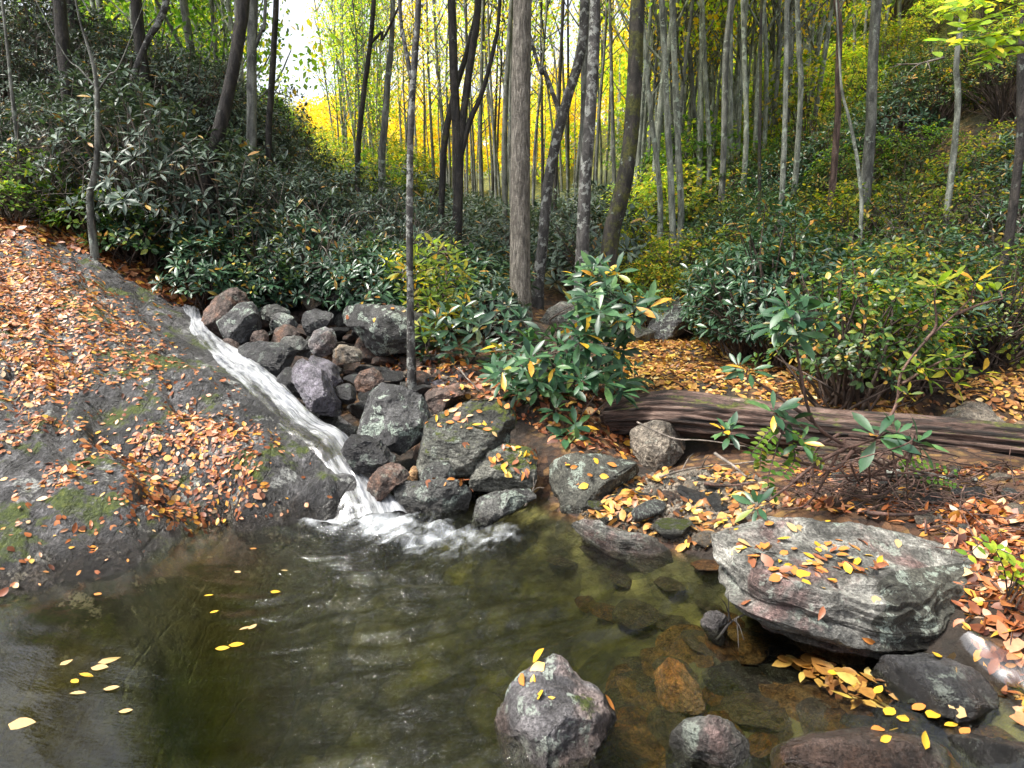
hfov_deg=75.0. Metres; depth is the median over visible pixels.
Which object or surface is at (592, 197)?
rhododendron bush
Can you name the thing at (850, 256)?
rhododendron bush
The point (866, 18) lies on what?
tree
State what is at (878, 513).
branch
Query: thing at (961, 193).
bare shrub
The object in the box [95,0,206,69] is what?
tree
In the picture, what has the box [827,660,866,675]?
stone
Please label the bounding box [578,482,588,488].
fallen leaf
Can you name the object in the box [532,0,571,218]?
tree
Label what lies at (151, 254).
shrub
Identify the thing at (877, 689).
fallen leaf
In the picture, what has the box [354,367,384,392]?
boulder
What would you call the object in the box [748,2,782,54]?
tree
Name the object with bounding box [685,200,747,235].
rhododendron bush
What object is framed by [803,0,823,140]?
tree
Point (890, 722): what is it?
stone
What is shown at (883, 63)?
undergrowth bush
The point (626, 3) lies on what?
tree
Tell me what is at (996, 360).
rhododendron bush
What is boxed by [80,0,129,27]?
tree
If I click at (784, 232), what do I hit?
rhododendron bush
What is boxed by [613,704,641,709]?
stone
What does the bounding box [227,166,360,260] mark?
rhododendron bush
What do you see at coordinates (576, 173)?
tree
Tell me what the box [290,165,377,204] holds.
rhododendron bush
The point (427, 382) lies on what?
stone
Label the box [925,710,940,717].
fallen leaf
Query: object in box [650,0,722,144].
tree
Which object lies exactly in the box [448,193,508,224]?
rhododendron bush
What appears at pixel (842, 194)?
rhododendron bush
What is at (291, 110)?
undergrowth bush
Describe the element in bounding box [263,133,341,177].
rhododendron bush
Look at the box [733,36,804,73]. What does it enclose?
undergrowth bush
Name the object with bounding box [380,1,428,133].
tree
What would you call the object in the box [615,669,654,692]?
stone
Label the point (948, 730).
stone
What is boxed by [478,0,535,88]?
tree
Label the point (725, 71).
tree
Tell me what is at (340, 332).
stone
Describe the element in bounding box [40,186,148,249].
shrub
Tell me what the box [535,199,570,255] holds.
rhododendron bush
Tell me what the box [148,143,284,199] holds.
rhododendron bush
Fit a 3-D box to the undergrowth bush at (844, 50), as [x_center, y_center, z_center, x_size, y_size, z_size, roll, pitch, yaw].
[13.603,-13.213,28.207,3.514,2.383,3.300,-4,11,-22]
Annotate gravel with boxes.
[371,353,477,385]
[581,469,783,550]
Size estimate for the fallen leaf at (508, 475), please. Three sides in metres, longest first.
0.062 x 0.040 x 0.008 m
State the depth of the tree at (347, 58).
30.14 m
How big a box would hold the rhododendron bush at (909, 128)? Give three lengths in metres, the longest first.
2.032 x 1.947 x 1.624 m
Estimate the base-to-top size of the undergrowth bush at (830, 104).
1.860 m
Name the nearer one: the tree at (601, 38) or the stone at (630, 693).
the stone at (630, 693)
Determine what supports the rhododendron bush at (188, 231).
on the ground
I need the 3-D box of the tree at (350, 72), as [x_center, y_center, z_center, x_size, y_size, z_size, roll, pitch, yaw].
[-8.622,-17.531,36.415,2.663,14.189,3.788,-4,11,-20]
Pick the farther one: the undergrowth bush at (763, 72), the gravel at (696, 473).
the undergrowth bush at (763, 72)
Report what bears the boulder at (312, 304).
on the ground
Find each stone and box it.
[261,320,270,330]
[267,331,272,341]
[290,310,306,319]
[290,356,308,367]
[291,315,301,323]
[296,351,311,357]
[296,398,304,405]
[297,324,307,339]
[315,413,328,418]
[327,310,340,324]
[330,327,349,338]
[332,359,361,367]
[335,303,360,326]
[335,422,357,440]
[343,334,354,342]
[343,363,364,376]
[343,372,357,386]
[346,400,366,418]
[351,330,358,338]
[354,337,363,346]
[355,366,390,372]
[356,343,375,364]
[357,390,370,400]
[371,355,395,365]
[381,370,403,383]
[383,479,406,505]
[395,459,415,471]
[399,356,425,368]
[406,370,430,386]
[412,384,431,396]
[412,444,419,461]
[421,354,440,363]
[424,376,437,384]
[430,366,443,374]
[431,379,443,386]
[433,368,448,375]
[441,372,451,375]
[441,376,452,381]
[455,365,474,371]
[457,373,468,381]
[458,476,468,484]
[468,486,489,498]
[545,556,577,567]
[574,595,595,612]
[579,545,600,558]
[586,500,603,512]
[590,603,615,623]
[597,517,611,524]
[599,552,624,565]
[604,688,625,708]
[604,720,664,764]
[605,663,632,690]
[608,572,631,588]
[612,512,621,520]
[612,599,659,629]
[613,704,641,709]
[614,675,641,706]
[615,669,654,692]
[615,706,648,723]
[621,656,641,670]
[623,508,632,514]
[625,523,641,530]
[631,499,665,521]
[633,750,666,767]
[636,492,652,499]
[640,646,668,678]
[644,487,661,497]
[646,704,688,749]
[649,682,655,691]
[652,518,691,538]
[652,613,689,629]
[652,656,698,680]
[653,576,684,590]
[655,624,703,646]
[661,478,669,484]
[662,490,676,501]
[665,636,705,663]
[665,746,675,767]
[666,499,674,506]
[672,508,684,516]
[677,485,706,504]
[680,629,716,655]
[683,480,697,489]
[690,477,700,480]
[690,559,718,570]
[691,530,716,547]
[691,654,713,667]
[693,703,711,716]
[695,599,724,612]
[702,686,724,705]
[703,678,731,695]
[704,482,724,489]
[704,711,744,735]
[705,488,714,492]
[705,633,748,666]
[706,494,728,511]
[707,660,751,690]
[709,705,722,710]
[720,696,791,731]
[723,481,735,491]
[723,612,744,628]
[727,629,768,664]
[730,691,778,710]
[732,628,771,647]
[732,675,772,693]
[737,486,744,490]
[740,649,777,665]
[743,666,761,675]
[747,731,779,757]
[752,754,771,767]
[759,663,801,683]
[759,684,776,697]
[765,503,776,509]
[768,707,793,742]
[771,684,829,721]
[772,678,825,692]
[796,697,827,733]
[801,666,836,680]
[811,689,840,708]
[823,675,838,693]
[825,707,844,722]
[826,721,849,730]
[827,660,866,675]
[829,472,859,484]
[834,682,887,716]
[839,713,852,727]
[849,714,880,727]
[851,501,861,507]
[865,677,907,707]
[866,515,885,519]
[867,662,889,693]
[872,705,929,739]
[878,481,891,486]
[891,490,906,495]
[902,708,918,721]
[903,703,918,710]
[913,710,946,739]
[914,511,941,524]
[921,493,942,504]
[926,481,941,488]
[928,736,946,747]
[930,740,961,767]
[933,718,960,735]
[949,465,962,475]
[951,486,987,499]
[951,523,967,533]
[970,725,1017,740]
[988,472,1011,479]
[1001,487,1018,497]
[1007,502,1023,513]
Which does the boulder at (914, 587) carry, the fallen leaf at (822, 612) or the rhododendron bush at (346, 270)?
the fallen leaf at (822, 612)
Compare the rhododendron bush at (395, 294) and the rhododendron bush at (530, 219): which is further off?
the rhododendron bush at (530, 219)
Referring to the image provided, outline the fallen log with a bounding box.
[600,389,1023,456]
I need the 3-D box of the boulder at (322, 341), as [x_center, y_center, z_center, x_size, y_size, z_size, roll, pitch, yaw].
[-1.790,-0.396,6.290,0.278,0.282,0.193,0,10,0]
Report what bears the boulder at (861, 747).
in the water at (391, 520)
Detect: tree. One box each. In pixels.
[0,0,195,50]
[1,0,26,195]
[13,0,156,38]
[31,0,127,27]
[35,0,145,259]
[53,0,78,142]
[66,0,83,48]
[68,0,282,66]
[78,0,198,55]
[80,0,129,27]
[82,0,152,52]
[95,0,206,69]
[98,0,270,80]
[101,0,219,67]
[119,0,169,165]
[124,0,232,99]
[126,0,297,90]
[130,0,155,127]
[143,0,201,59]
[144,0,230,63]
[147,0,286,104]
[152,0,303,126]
[158,0,310,94]
[161,0,267,75]
[173,4,260,85]
[175,0,245,60]
[180,0,284,121]
[199,0,249,243]
[202,0,287,100]
[207,4,259,91]
[231,0,348,149]
[245,0,266,203]
[265,0,278,184]
[300,0,351,161]
[300,0,385,152]
[305,0,334,152]
[310,3,403,162]
[311,0,379,152]
[311,1,364,150]
[312,0,365,158]
[316,0,358,131]
[319,10,410,160]
[322,0,353,125]
[322,7,352,146]
[328,0,380,181]
[329,6,375,122]
[330,0,394,162]
[332,1,372,124]
[335,0,388,174]
[335,1,385,159]
[338,0,380,153]
[338,0,396,160]
[343,0,396,157]
[343,0,415,145]
[344,0,395,114]
[344,7,375,158]
[354,0,402,205]
[355,0,410,172]
[359,0,398,131]
[359,0,402,136]
[360,3,410,143]
[363,2,417,137]
[372,0,411,117]
[378,0,394,200]
[378,0,446,179]
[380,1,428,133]
[380,3,420,161]
[382,0,434,118]
[385,0,457,186]
[388,0,447,205]
[392,7,424,108]
[393,0,506,191]
[394,25,421,166]
[396,0,433,168]
[396,53,428,123]
[397,0,447,169]
[398,0,420,389]
[405,0,469,194]
[410,0,459,171]
[416,22,439,188]
[419,0,448,164]
[424,0,508,204]
[429,15,463,126]
[435,4,477,98]
[437,15,473,243]
[438,0,473,33]
[441,0,495,193]
[441,5,499,151]
[445,1,506,209]
[447,0,501,252]
[450,63,483,202]
[452,130,453,188]
[457,2,505,186]
[458,0,507,198]
[460,5,504,183]
[461,66,494,193]
[466,0,503,211]
[468,0,506,211]
[471,14,494,195]
[473,0,508,203]
[473,46,498,195]
[475,1,560,83]
[477,0,557,77]
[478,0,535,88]
[480,0,544,65]
[482,0,578,231]
[482,61,504,147]
[485,0,508,185]
[489,0,507,202]
[492,0,560,84]
[494,0,563,103]
[501,0,512,238]
[503,17,555,109]
[505,0,578,197]
[506,1,566,51]
[508,23,512,214]
[510,0,532,320]
[530,50,553,187]
[530,52,556,161]
[531,0,589,309]
[531,1,574,191]
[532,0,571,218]
[540,0,543,195]
[543,44,575,177]
[545,50,572,132]
[551,0,564,262]
[551,0,628,203]
[553,0,624,202]
[557,1,624,64]
[566,1,626,189]
[566,12,599,185]
[567,0,569,194]
[567,0,625,35]
[569,2,626,193]
[569,24,580,115]
[570,0,600,364]
[575,0,622,90]
[577,0,680,200]
[578,25,588,190]
[592,10,608,196]
[594,0,646,210]
[597,0,644,327]
[599,2,692,129]
[600,0,723,194]
[601,0,629,164]
[601,0,705,122]
[608,0,625,189]
[610,0,688,240]
[610,11,688,148]
[611,0,696,166]
[612,0,667,207]
[613,1,712,77]
[619,1,719,205]
[621,0,736,127]
[634,0,698,217]
[643,0,694,181]
[643,19,662,249]
[644,0,709,188]
[646,3,689,164]
[647,7,714,169]
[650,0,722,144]
[654,16,680,123]
[659,0,676,261]
[669,0,683,254]
[678,0,754,174]
[681,0,707,208]
[681,8,736,153]
[682,0,749,180]
[682,5,752,130]
[683,0,781,161]
[683,1,757,135]
[683,31,735,114]
[688,0,739,154]
[690,0,716,205]
[691,0,736,185]
[691,0,752,144]
[693,0,736,145]
[693,1,714,144]
[695,3,736,107]
[696,2,740,119]
[700,0,711,209]
[705,0,734,167]
[707,0,784,107]
[715,0,775,131]
[718,0,734,215]
[720,4,752,66]
[726,0,829,111]
[727,0,737,186]
[734,7,775,85]
[735,0,753,190]
[740,0,748,192]
[743,1,769,127]
[746,0,754,103]
[748,0,766,183]
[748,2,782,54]
[749,6,776,140]
[751,2,783,145]
[757,0,762,236]
[757,3,814,98]
[758,0,784,169]
[761,0,806,132]
[761,0,844,137]
[766,5,783,136]
[770,0,825,154]
[771,1,813,78]
[773,0,826,147]
[775,6,783,132]
[776,0,789,245]
[781,0,817,142]
[781,0,818,118]
[788,0,794,151]
[791,0,803,202]
[793,0,815,56]
[801,0,841,100]
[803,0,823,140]
[808,0,869,130]
[811,0,841,142]
[826,0,842,234]
[827,0,849,96]
[835,0,863,255]
[843,0,870,29]
[847,0,893,69]
[854,0,881,241]
[861,0,870,74]
[879,0,890,64]
[897,0,901,42]
[941,8,965,229]
[996,0,1023,319]
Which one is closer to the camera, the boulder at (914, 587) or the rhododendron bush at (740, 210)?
the boulder at (914, 587)
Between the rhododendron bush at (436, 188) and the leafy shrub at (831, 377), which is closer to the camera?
the leafy shrub at (831, 377)
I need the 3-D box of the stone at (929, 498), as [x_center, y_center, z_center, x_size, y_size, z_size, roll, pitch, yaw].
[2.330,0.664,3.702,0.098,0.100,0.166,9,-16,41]
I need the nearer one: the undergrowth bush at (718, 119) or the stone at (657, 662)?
the stone at (657, 662)
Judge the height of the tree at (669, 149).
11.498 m
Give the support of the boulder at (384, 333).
on the stone at (389, 359)
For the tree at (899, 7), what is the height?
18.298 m
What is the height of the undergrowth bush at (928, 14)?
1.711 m
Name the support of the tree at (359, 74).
on the ground
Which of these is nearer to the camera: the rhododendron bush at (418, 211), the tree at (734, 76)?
the rhododendron bush at (418, 211)
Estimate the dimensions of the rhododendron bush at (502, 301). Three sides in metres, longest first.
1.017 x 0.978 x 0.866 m
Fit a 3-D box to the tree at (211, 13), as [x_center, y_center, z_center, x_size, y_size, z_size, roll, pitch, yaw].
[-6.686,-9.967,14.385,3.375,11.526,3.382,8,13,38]
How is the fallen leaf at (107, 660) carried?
on the water at (391, 520)
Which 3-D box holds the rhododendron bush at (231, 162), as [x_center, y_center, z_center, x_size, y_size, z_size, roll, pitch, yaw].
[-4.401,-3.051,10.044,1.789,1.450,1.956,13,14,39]
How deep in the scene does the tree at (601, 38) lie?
24.57 m
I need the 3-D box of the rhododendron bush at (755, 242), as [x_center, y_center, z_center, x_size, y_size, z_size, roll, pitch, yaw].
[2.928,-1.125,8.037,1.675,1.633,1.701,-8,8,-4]
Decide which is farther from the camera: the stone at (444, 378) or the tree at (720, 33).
the tree at (720, 33)
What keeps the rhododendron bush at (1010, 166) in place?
on the ground
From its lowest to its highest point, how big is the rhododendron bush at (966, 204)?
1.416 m
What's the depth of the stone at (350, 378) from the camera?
6.10 m
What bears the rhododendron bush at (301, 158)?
on the ground
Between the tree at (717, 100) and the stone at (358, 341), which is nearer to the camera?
the stone at (358, 341)
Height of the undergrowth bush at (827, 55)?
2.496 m
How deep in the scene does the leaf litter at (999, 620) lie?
2.80 m
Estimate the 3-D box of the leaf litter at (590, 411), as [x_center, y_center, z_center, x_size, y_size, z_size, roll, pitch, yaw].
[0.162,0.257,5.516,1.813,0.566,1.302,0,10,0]
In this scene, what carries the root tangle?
on the ground
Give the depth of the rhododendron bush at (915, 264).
6.07 m
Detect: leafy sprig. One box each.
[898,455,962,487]
[955,534,1023,597]
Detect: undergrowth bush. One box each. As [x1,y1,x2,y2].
[265,99,296,126]
[275,91,300,122]
[281,96,299,122]
[281,115,305,136]
[291,104,310,135]
[292,127,334,157]
[298,122,331,141]
[310,133,354,170]
[313,126,330,142]
[314,121,367,165]
[314,135,362,176]
[332,154,394,184]
[333,147,433,205]
[336,120,404,174]
[343,133,432,210]
[369,145,439,198]
[375,131,439,180]
[389,146,430,185]
[599,127,664,171]
[605,168,686,204]
[610,108,624,146]
[622,158,752,239]
[633,110,788,198]
[650,116,742,184]
[651,105,720,176]
[687,53,769,116]
[704,78,793,149]
[712,119,794,163]
[717,137,787,188]
[719,53,795,106]
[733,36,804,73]
[737,49,866,155]
[742,85,771,118]
[750,40,851,100]
[768,63,864,120]
[771,100,834,140]
[777,102,844,143]
[793,39,855,81]
[795,1,846,42]
[805,6,868,51]
[814,44,893,117]
[819,38,878,72]
[826,48,904,96]
[829,0,856,19]
[829,29,885,65]
[842,23,918,82]
[843,8,884,41]
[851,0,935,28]
[853,11,939,85]
[899,0,959,38]
[935,0,1020,34]
[988,0,1020,18]
[999,3,1019,29]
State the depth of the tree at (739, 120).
15.81 m
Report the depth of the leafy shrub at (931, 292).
6.20 m
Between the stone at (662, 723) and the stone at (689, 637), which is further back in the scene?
the stone at (689, 637)
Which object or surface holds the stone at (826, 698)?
on the ground
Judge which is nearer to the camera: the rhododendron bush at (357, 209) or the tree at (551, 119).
the rhododendron bush at (357, 209)
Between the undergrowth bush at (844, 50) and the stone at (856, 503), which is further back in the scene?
the undergrowth bush at (844, 50)
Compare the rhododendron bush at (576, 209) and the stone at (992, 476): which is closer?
the stone at (992, 476)
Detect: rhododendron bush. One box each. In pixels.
[0,0,92,69]
[0,0,121,71]
[0,1,41,70]
[0,11,97,99]
[0,15,56,96]
[0,30,60,120]
[0,80,78,157]
[0,83,81,125]
[0,84,131,218]
[0,107,87,200]
[1,70,149,161]
[5,49,188,185]
[15,29,137,115]
[18,0,157,73]
[22,14,126,89]
[28,8,165,82]
[36,57,241,271]
[42,16,200,111]
[71,205,174,262]
[96,168,237,266]
[100,102,201,164]
[108,50,232,123]
[109,21,198,84]
[111,22,261,146]
[115,115,298,280]
[115,154,164,187]
[135,94,205,160]
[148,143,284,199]
[148,229,269,311]
[150,39,221,104]
[151,50,225,109]
[159,146,331,250]
[159,211,257,279]
[161,169,247,229]
[168,54,280,162]
[182,55,246,113]
[186,194,264,241]
[189,106,305,180]
[190,132,273,195]
[195,201,318,317]
[203,75,305,156]
[216,179,405,309]
[218,158,293,191]
[222,203,302,282]
[222,252,309,320]
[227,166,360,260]
[231,203,352,289]
[236,85,333,170]
[256,136,295,178]
[257,131,349,195]
[258,154,364,245]
[259,101,313,157]
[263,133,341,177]
[272,238,373,310]
[277,153,438,250]
[285,190,405,262]
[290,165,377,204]
[309,155,352,193]
[317,233,427,292]
[322,241,435,314]
[323,221,405,309]
[326,161,376,194]
[329,188,474,271]
[338,196,420,242]
[339,168,375,200]
[346,187,400,226]
[346,190,454,256]
[357,231,450,301]
[370,190,432,247]
[372,195,450,236]
[373,163,469,226]
[373,257,457,315]
[401,176,451,223]
[413,257,497,332]
[415,290,540,367]
[419,213,483,250]
[427,194,507,246]
[430,244,487,279]
[437,188,501,239]
[447,191,497,232]
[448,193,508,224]
[449,229,507,283]
[450,242,540,310]
[452,267,533,337]
[457,264,510,310]
[462,197,539,274]
[462,209,568,276]
[473,229,509,271]
[473,250,675,449]
[484,190,508,212]
[494,206,561,257]
[530,180,667,293]
[530,196,567,226]
[530,219,590,279]
[531,180,632,271]
[531,232,600,295]
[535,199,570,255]
[552,183,592,218]
[558,188,608,235]
[567,215,643,268]
[575,182,650,233]
[653,170,727,238]
[654,210,714,241]
[654,228,726,331]
[657,227,739,287]
[660,245,729,335]
[666,187,870,368]
[673,226,796,342]
[675,198,767,251]
[677,214,741,259]
[679,252,782,341]
[681,232,774,294]
[682,270,789,361]
[684,185,728,211]
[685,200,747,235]
[690,186,810,252]
[691,208,804,260]
[694,225,806,334]
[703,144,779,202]
[710,284,948,522]
[712,178,823,233]
[712,237,846,354]
[715,191,776,238]
[725,214,829,261]
[727,150,826,214]
[731,134,820,209]
[732,191,869,290]
[737,180,826,232]
[747,147,793,199]
[761,196,855,260]
[763,185,822,221]
[765,226,945,350]
[766,111,858,197]
[767,223,890,299]
[773,182,878,239]
[786,131,829,174]
[787,117,882,194]
[792,184,902,256]
[795,151,886,227]
[803,125,906,196]
[808,200,870,237]
[810,179,953,240]
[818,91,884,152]
[824,135,948,219]
[825,123,882,173]
[829,237,1006,341]
[839,237,921,266]
[840,173,975,260]
[841,85,952,173]
[841,101,896,136]
[851,50,954,146]
[851,163,971,235]
[864,224,1023,355]
[866,216,996,315]
[872,140,995,214]
[872,176,1020,263]
[876,261,1014,442]
[877,49,947,117]
[878,118,979,182]
[887,28,976,105]
[888,132,1023,225]
[889,219,1023,363]
[896,54,984,137]
[906,42,977,110]
[920,23,1018,105]
[922,163,1023,243]
[928,244,1023,369]
[935,129,1023,203]
[936,19,1019,110]
[937,29,1014,104]
[938,119,1015,174]
[943,36,1017,126]
[947,21,1018,82]
[952,241,1023,354]
[955,117,1023,208]
[956,172,1023,267]
[959,239,1023,368]
[961,0,1020,88]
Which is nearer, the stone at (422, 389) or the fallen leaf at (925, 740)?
the fallen leaf at (925, 740)
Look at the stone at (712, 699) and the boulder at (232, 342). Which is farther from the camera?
the boulder at (232, 342)
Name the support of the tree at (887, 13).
on the ground
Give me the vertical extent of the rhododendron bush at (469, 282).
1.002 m
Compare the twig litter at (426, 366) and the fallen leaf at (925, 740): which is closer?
the fallen leaf at (925, 740)
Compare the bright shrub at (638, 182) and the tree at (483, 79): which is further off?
the tree at (483, 79)
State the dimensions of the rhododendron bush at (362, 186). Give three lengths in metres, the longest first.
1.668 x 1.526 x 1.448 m
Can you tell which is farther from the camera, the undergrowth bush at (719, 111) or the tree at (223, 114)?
the undergrowth bush at (719, 111)
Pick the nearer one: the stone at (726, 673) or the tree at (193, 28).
the stone at (726, 673)
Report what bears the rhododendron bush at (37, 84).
on the ground
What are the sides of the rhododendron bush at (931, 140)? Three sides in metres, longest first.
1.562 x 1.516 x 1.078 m
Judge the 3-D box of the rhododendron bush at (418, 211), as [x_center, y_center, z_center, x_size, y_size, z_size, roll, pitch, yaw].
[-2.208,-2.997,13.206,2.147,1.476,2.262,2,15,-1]
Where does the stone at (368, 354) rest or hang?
on the ground
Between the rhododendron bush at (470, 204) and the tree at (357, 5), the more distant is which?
the tree at (357, 5)
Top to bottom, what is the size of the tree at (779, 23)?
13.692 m
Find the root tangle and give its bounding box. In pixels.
[782,432,959,509]
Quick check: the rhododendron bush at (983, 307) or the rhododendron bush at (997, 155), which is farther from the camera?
the rhododendron bush at (997, 155)
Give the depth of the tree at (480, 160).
19.10 m
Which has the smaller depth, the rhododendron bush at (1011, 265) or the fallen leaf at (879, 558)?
the fallen leaf at (879, 558)
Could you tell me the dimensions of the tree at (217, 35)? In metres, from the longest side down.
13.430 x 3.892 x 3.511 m
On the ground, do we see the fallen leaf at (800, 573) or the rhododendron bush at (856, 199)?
the rhododendron bush at (856, 199)
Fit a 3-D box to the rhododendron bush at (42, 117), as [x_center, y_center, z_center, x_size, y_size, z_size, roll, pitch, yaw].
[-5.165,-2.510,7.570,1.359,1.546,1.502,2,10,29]
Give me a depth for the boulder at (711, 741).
2.20 m
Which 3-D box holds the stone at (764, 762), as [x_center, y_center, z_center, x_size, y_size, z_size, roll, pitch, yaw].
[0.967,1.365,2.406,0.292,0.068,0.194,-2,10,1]
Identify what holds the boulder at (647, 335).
on the ground
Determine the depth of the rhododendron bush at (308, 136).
12.83 m
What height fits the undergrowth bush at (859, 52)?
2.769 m
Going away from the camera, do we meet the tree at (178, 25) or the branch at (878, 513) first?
the branch at (878, 513)
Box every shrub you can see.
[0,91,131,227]
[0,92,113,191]
[0,139,76,221]
[0,180,61,225]
[2,119,106,182]
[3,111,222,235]
[33,169,131,227]
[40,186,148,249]
[76,196,193,273]
[379,232,479,343]
[593,222,675,289]
[593,234,675,287]
[595,164,688,237]
[617,250,674,312]
[619,254,693,327]
[622,165,710,243]
[623,227,715,307]
[646,232,684,263]
[750,237,953,410]
[768,279,932,385]
[792,275,974,407]
[817,189,989,268]
[828,203,957,293]
[852,263,964,349]
[863,235,983,346]
[867,190,935,238]
[868,188,1023,290]
[868,290,979,398]
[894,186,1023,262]
[897,167,1021,221]
[914,179,1023,288]
[957,169,1023,241]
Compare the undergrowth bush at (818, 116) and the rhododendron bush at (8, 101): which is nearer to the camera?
the rhododendron bush at (8, 101)
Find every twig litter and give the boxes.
[1,199,231,285]
[337,342,485,400]
[767,448,1023,644]
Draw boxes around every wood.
[288,0,652,187]
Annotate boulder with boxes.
[201,287,249,340]
[216,301,261,345]
[222,338,239,348]
[238,340,296,378]
[250,330,268,341]
[260,304,290,321]
[265,295,297,309]
[269,312,297,333]
[271,324,299,341]
[276,367,301,398]
[280,335,309,354]
[291,358,341,416]
[299,291,322,309]
[301,309,333,336]
[308,326,336,356]
[308,355,342,386]
[328,293,354,303]
[332,344,362,364]
[336,383,356,404]
[341,434,395,472]
[343,304,432,355]
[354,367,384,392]
[357,382,430,455]
[362,288,379,303]
[366,462,409,505]
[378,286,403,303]
[394,478,471,525]
[407,466,417,480]
[416,398,516,480]
[420,461,455,479]
[425,382,469,413]
[468,443,537,491]
[469,488,536,530]
[494,653,616,767]
[540,301,572,328]
[549,452,639,513]
[571,519,673,573]
[610,325,654,341]
[629,420,685,470]
[647,295,699,340]
[669,714,753,767]
[711,516,980,664]
[770,726,950,767]
[870,652,998,729]
[941,401,1005,422]
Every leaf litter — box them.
[0,210,352,308]
[0,219,332,596]
[362,348,481,380]
[437,372,635,458]
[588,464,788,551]
[609,321,1023,423]
[772,653,899,709]
[780,461,1023,712]
[942,525,1023,725]
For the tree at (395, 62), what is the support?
on the ground
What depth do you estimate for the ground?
3.94 m
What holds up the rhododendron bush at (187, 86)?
on the ground
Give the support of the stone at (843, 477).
on the ground
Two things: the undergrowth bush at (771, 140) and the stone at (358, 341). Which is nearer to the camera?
the stone at (358, 341)
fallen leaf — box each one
[8,717,34,729]
[60,659,72,664]
[70,679,78,682]
[70,691,86,693]
[79,673,92,676]
[91,664,107,669]
[98,657,119,663]
[104,685,118,689]
[118,708,131,712]
[215,646,229,649]
[229,642,243,646]
[448,407,457,411]
[505,472,511,477]
[518,673,523,685]
[530,661,544,670]
[533,648,543,661]
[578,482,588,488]
[600,473,608,478]
[605,694,614,709]
[731,545,743,554]
[738,538,749,545]
[748,557,755,567]
[761,553,773,566]
[765,521,773,524]
[768,566,778,569]
[769,573,779,581]
[778,565,792,572]
[780,550,787,554]
[786,522,796,531]
[791,565,797,574]
[796,569,810,577]
[803,552,813,557]
[806,561,820,564]
[817,567,827,572]
[818,606,825,619]
[828,669,836,674]
[838,546,848,549]
[843,562,852,573]
[853,557,860,564]
[862,638,874,644]
[871,725,884,730]
[872,596,880,601]
[873,562,887,567]
[873,685,882,692]
[876,555,882,562]
[880,735,891,742]
[883,707,895,714]
[895,539,901,547]
[896,715,908,721]
[912,703,925,709]
[921,731,929,749]
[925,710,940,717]
[940,744,953,758]
[944,722,957,726]
[947,652,955,658]
[948,705,966,717]
[959,727,970,733]
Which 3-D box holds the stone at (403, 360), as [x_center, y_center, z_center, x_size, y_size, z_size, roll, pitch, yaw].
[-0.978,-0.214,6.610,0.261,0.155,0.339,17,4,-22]
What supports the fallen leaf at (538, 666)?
on the boulder at (572, 722)
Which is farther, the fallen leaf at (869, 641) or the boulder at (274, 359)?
the boulder at (274, 359)
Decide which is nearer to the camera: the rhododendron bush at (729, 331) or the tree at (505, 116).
the rhododendron bush at (729, 331)
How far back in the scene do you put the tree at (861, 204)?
7.63 m
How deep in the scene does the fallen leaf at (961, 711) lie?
2.38 m
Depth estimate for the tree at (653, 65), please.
19.34 m
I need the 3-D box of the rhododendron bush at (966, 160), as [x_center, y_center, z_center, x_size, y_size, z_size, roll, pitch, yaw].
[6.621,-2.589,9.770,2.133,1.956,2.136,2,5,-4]
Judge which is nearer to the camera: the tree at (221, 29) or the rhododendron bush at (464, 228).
the rhododendron bush at (464, 228)
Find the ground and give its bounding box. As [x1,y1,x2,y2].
[0,0,1023,767]
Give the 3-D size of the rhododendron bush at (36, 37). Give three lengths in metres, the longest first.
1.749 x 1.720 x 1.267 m
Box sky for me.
[0,0,629,145]
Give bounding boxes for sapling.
[924,0,1023,69]
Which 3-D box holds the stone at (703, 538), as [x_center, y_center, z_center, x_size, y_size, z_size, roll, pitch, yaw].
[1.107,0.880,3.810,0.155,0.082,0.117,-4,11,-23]
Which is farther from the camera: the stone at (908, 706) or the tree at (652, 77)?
the tree at (652, 77)
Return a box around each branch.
[458,367,479,391]
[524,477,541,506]
[636,421,746,446]
[659,453,771,477]
[704,482,756,486]
[713,452,746,476]
[715,594,744,647]
[864,510,945,516]
[885,468,976,482]
[890,56,944,73]
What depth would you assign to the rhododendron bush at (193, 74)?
11.88 m
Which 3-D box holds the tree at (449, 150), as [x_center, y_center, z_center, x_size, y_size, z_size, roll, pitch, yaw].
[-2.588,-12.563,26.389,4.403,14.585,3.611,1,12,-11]
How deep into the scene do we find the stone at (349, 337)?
6.96 m
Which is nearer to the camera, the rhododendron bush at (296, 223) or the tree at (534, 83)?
the rhododendron bush at (296, 223)
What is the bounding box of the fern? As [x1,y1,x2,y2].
[743,425,824,502]
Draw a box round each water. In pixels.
[182,304,404,516]
[240,495,681,767]
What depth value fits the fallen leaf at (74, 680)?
2.60 m
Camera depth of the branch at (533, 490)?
4.44 m
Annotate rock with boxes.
[653,657,706,715]
[700,610,727,644]
[943,733,1023,767]
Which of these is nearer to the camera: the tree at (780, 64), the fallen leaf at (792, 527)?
the fallen leaf at (792, 527)
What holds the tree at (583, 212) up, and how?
on the ground
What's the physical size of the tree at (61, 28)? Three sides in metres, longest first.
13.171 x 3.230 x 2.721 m
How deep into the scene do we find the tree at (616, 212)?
8.51 m
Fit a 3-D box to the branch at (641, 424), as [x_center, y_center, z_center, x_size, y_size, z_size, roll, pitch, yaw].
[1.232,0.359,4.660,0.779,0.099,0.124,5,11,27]
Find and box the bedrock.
[0,218,389,767]
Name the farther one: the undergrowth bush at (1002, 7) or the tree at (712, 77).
the undergrowth bush at (1002, 7)

